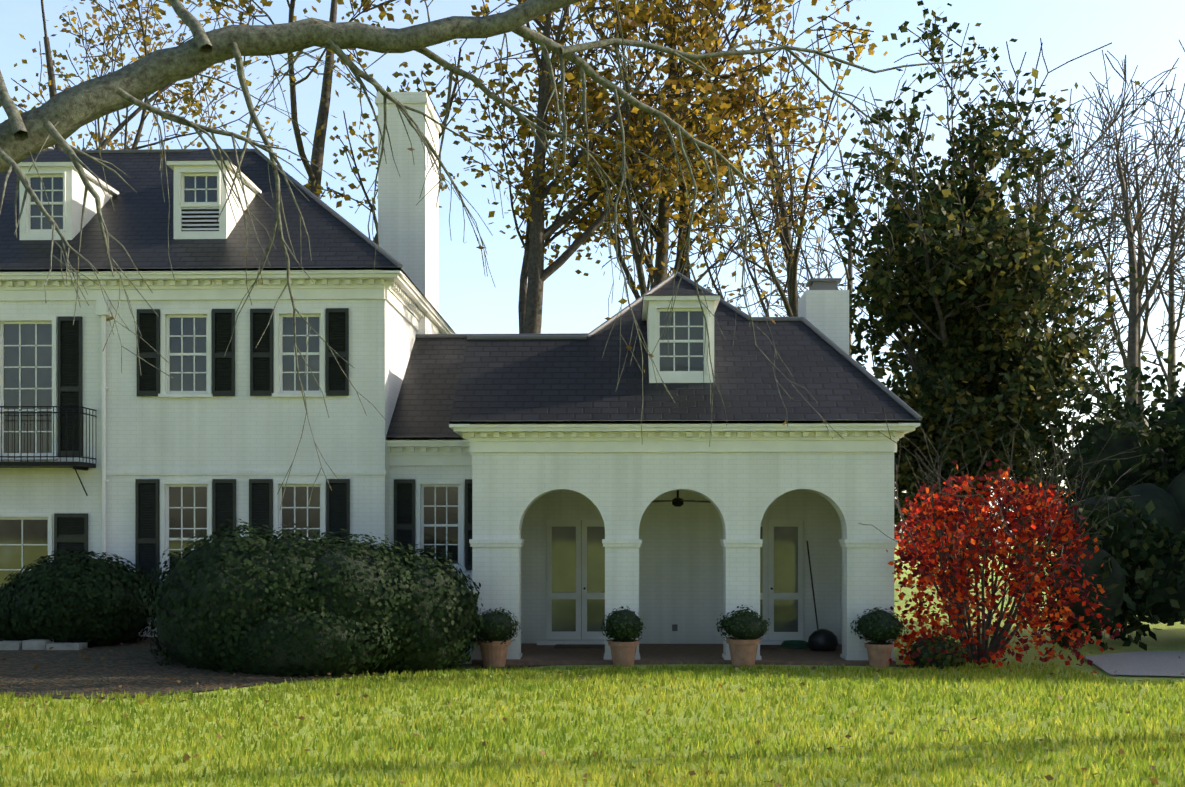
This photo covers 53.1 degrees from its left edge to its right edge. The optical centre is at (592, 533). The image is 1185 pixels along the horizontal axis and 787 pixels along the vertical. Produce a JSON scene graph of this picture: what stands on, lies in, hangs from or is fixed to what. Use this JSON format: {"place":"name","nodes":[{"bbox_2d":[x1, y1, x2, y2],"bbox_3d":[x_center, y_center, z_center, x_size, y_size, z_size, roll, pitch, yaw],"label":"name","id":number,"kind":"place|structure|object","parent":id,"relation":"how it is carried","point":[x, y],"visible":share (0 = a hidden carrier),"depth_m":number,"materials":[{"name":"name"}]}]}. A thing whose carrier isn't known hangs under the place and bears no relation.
{"place":"outdoors","nodes":[
{"label":"outdoors","id":0,"kind":"place"},
{"bbox_2d":[0,0,964,509],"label":"limb branches","id":1,"kind":"object","parent":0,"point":[60,118],"visible":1,"depth_m":8.77,"materials":[{"name":"brown plant"}]},
{"bbox_2d":[65,1,786,424],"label":"dry leaves","id":2,"kind":"object","parent":1,"relation":"attached to","point":[133,3],"visible":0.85,"depth_m":9.05,"materials":[{"name":"brown plant"}]},
{"bbox_2d":[0,535,1184,786],"bbox_3d":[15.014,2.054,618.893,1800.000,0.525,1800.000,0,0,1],"label":"lawn","id":3,"kind":"structure","parent":0,"point":[1170,637],"depth_m":12.94,"materials":[{"name":"green plant"}]},
{"bbox_2d":[11,0,294,158],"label":"tree","id":4,"kind":"object","parent":3,"relation":"on","point":[186,98],"depth_m":44.26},
{"bbox_2d":[0,637,386,697],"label":"mulch bed","id":5,"kind":"object","parent":3,"relation":"on","point":[143,670],"visible":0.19,"depth_m":16.37,"materials":[{"name":"brown soil"}]},
{"bbox_2d":[0,639,86,649],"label":"bed edging stones","id":6,"kind":"object","parent":5,"relation":"on","point":[38,644],"visible":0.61,"depth_m":18.23,"materials":[{"name":"grey stone"}]},
{"bbox_2d":[0,548,157,647],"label":"boxwood","id":7,"kind":"object","parent":5,"relation":"on","point":[11,626],"depth_m":18.57,"materials":[{"name":"green plant"}]},
{"bbox_2d":[139,519,484,678],"bbox_3d":[-4.150,1.034,17.665,5.038,2.497,2.867,0,0,1],"label":"bush","id":8,"kind":"object","parent":5,"relation":"on","point":[308,596],"depth_m":16.87,"materials":[{"name":"green plant"}]},
{"bbox_2d":[0,299,415,636],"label":"house walls","id":9,"kind":"structure","parent":3,"relation":"on","point":[207,436],"depth_m":20.46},
{"bbox_2d":[0,406,96,495],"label":"balcony railing","id":10,"kind":"object","parent":9,"relation":"attached to","point":[79,465],"visible":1,"depth_m":19.90,"materials":[{"name":"black metal"}]},
{"bbox_2d":[0,148,453,333],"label":"house roof","id":11,"kind":"structure","parent":9,"relation":"on","point":[136,224],"depth_m":21.18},
{"bbox_2d":[375,92,440,333],"bbox_3d":[-3.602,-3.309,24.273,1.360,10.850,2.200,0,0,1],"label":"house chimney","id":12,"kind":"object","parent":11,"relation":"on","point":[408,232],"visible":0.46,"depth_m":23.48,"materials":[{"name":"white brick"}]},
{"bbox_2d":[0,267,455,333],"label":"cornice","id":13,"kind":"structure","parent":9,"relation":"attached to","point":[399,294],"depth_m":20.36,"materials":[{"name":"white paint"}]},
{"bbox_2d":[165,0,554,244],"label":"tree","id":14,"kind":"object","parent":3,"relation":"on","point":[313,171],"depth_m":36.88,"materials":[{"name":"plant"}]},
{"bbox_2d":[389,466,471,653],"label":"connector walls","id":15,"kind":"structure","parent":3,"relation":"on","point":[429,506],"depth_m":20.75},
{"bbox_2d":[386,437,471,465],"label":"cornice","id":16,"kind":"structure","parent":15,"relation":"attached to","point":[429,452],"depth_m":20.68,"materials":[{"name":"white paint"}]},
{"bbox_2d":[0,639,1184,786],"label":"fallen leaves","id":17,"kind":"object","parent":3,"relation":"on","point":[691,773],"visible":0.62,"depth_m":12.68,"materials":[{"name":"brown plant"}]},
{"bbox_2d":[426,0,849,333],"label":"tree","id":18,"kind":"object","parent":3,"relation":"on","point":[598,114],"depth_m":35.65,"materials":[{"name":"plant"}]},
{"bbox_2d":[493,0,800,303],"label":"tree","id":19,"kind":"object","parent":3,"relation":"on","point":[650,253],"depth_m":38.37,"materials":[{"name":"plant"}]},
{"bbox_2d":[469,452,897,665],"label":"porch walls","id":20,"kind":"structure","parent":3,"relation":"on","point":[572,547],"depth_m":19.13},
{"bbox_2d":[386,271,922,439],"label":"wing roof","id":21,"kind":"structure","parent":20,"relation":"on","point":[467,378],"depth_m":19.78,"materials":[{"name":"black tile"}]},
{"bbox_2d":[798,278,848,354],"bbox_3d":[4.176,-2.894,23.078,1.450,4.020,1.000,0,0,1],"label":"chimney","id":22,"kind":"object","parent":21,"relation":"on","point":[823,305],"visible":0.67,"depth_m":22.57,"materials":[{"name":"white brick"}]},
{"bbox_2d":[449,420,919,453],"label":"porch cornice","id":23,"kind":"structure","parent":20,"relation":"attached to","point":[672,436],"depth_m":18.93,"materials":[{"name":"white paint"}]},
{"bbox_2d":[446,664,920,668],"bbox_3d":[1.285,2.104,18.674,7.670,0.001,0.750,0,0,1],"label":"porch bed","id":24,"kind":"object","parent":3,"relation":"on","point":[467,666],"depth_m":18.72,"materials":[{"name":"brown soil"}]},
{"bbox_2d":[477,637,893,667],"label":"plant pots","id":25,"kind":"object","parent":3,"relation":"on","point":[494,653],"visible":0.81,"depth_m":18.47,"materials":[{"name":"orange ceramic"}]},
{"bbox_2d":[475,607,521,645],"bbox_3d":[-1.552,1.488,18.713,0.906,0.654,0.852,0,0,1],"label":"potted boxwood","id":26,"kind":"object","parent":25,"relation":"in","point":[515,624],"depth_m":18.45,"materials":[{"name":"green plant"}]},
{"bbox_2d":[601,606,645,642],"bbox_3d":[0.486,1.470,18.647,0.700,0.639,0.701,0,0,1],"label":"potted boxwood","id":27,"kind":"object","parent":25,"relation":"in","point":[635,635],"depth_m":18.45,"materials":[{"name":"green plant"}]},
{"bbox_2d":[716,605,770,639],"bbox_3d":[2.351,1.460,18.531,0.862,0.683,0.866,0,0,1],"label":"potted boxwood","id":28,"kind":"object","parent":25,"relation":"in","point":[756,633],"depth_m":18.27,"materials":[{"name":"green plant"}]},
{"bbox_2d":[850,607,907,644],"bbox_3d":[4.487,1.472,18.582,0.897,0.676,0.869,0,0,1],"label":"potted boxwood","id":29,"kind":"object","parent":25,"relation":"in","point":[855,630],"depth_m":18.35,"materials":[{"name":"green plant"}]},
{"bbox_2d":[490,0,888,310],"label":"tree","id":30,"kind":"object","parent":3,"relation":"on","point":[859,48],"depth_m":36.79,"materials":[{"name":"orange plant"}]},
{"bbox_2d":[656,0,853,316],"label":"tree","id":31,"kind":"object","parent":3,"relation":"on","point":[791,305],"depth_m":42.79,"materials":[{"name":"brown plant"}]},
{"bbox_2d":[758,64,923,356],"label":"bare tree","id":32,"kind":"object","parent":3,"relation":"on","point":[849,274],"depth_m":53.36,"materials":[{"name":"brown plant"}]},
{"bbox_2d":[904,632,970,668],"bbox_3d":[5.456,1.892,18.685,1.016,0.667,0.869,0,0,1],"label":"low shrub","id":33,"kind":"object","parent":3,"relation":"on","point":[955,660],"depth_m":18.44,"materials":[{"name":"green plant"}]},
{"bbox_2d":[794,86,1105,584],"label":"bare tree","id":34,"kind":"object","parent":3,"relation":"on","point":[866,238],"visible":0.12,"depth_m":48.90,"materials":[{"name":"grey plant"}]},
{"bbox_2d":[809,0,1142,622],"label":"evergreen tree","id":35,"kind":"object","parent":3,"relation":"on","point":[962,377],"depth_m":26.67,"materials":[{"name":"green plant"}]},
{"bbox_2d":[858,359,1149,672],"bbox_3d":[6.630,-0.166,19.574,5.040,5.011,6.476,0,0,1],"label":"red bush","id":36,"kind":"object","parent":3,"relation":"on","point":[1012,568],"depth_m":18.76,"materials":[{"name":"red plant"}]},
{"bbox_2d":[918,98,1162,576],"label":"bare tree","id":37,"kind":"object","parent":3,"relation":"on","point":[1097,324],"visible":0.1,"depth_m":57.29,"materials":[{"name":"brown plant"}]},
{"bbox_2d":[979,50,1178,580],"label":"bare tree","id":38,"kind":"object","parent":3,"relation":"on","point":[1039,200],"depth_m":42.20,"materials":[{"name":"wood"}]},
{"bbox_2d":[1000,50,1184,422],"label":"bare tree","id":39,"kind":"object","parent":3,"relation":"on","point":[1141,262],"visible":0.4,"depth_m":46.58,"materials":[{"name":"grey plant"}]},
{"bbox_2d":[1014,350,1184,650],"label":"evergreens","id":40,"kind":"object","parent":3,"relation":"on","point":[1170,435],"depth_m":22.80,"materials":[{"name":"green plant"}]},
{"bbox_2d":[1030,40,1184,419],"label":"bare tree","id":41,"kind":"object","parent":3,"relation":"on","point":[1135,315],"depth_m":39.00,"materials":[{"name":"plant"}]},
{"bbox_2d":[1079,163,1184,402],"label":"bare tree","id":42,"kind":"object","parent":3,"relation":"on","point":[1172,335],"visible":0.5,"depth_m":54.45,"materials":[{"name":"grey plant"}]},
{"bbox_2d":[1118,143,1184,333],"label":"bare tree","id":43,"kind":"object","parent":3,"relation":"on","point":[1178,279],"visible":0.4,"depth_m":51.92,"materials":[{"name":"brown plant"}]},
{"bbox_2d":[1140,155,1184,356],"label":"bare tree","id":44,"kind":"object","parent":3,"relation":"on","point":[1178,215],"visible":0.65,"depth_m":44.27,"materials":[{"name":"brown plant"}]},
{"bbox_2d":[0,0,1184,532],"label":"sky","id":45,"kind":"structure","parent":0,"point":[1149,33],"materials":[{"name":"blue"}]},
{"bbox_2d":[554,644,796,648],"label":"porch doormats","id":46,"kind":"object","parent":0,"point":[594,646],"visible":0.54,"depth_m":21.05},
{"bbox_2d":[652,490,710,506],"bbox_3d":[1.498,-0.674,20.619,1.215,0.420,1.198,0,0,1],"label":"ceiling fan","id":47,"kind":"object","parent":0,"point":[677,502],"visible":0.94,"depth_m":20.52},
{"bbox_2d":[780,640,808,648],"bbox_3d":[3.600,1.969,21.042,0.548,0.108,0.548,0,0,1],"label":"porch garden hose","id":48,"kind":"object","parent":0,"point":[801,644],"visible":0.94,"depth_m":20.86,"materials":[{"name":"green rubber"}]},
{"bbox_2d":[806,541,818,629],"bbox_3d":[3.981,1.078,21.324,0.353,1.891,0.674,0,0,-35],"label":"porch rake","id":49,"kind":"object","parent":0,"point":[812,586],"visible":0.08,"depth_m":21.47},
{"bbox_2d":[807,629,837,650],"bbox_3d":[3.986,1.841,20.502,0.540,0.370,0.421,0,0,1],"label":"ball","id":50,"kind":"object","parent":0,"point":[822,640],"visible":1,"depth_m":20.35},
{"bbox_2d":[1085,651,1184,675],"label":"driveway path","id":51,"kind":"structure","parent":0,"point":[1159,663],"depth_m":18.91,"materials":[{"name":"grey concrete"}]}
]}

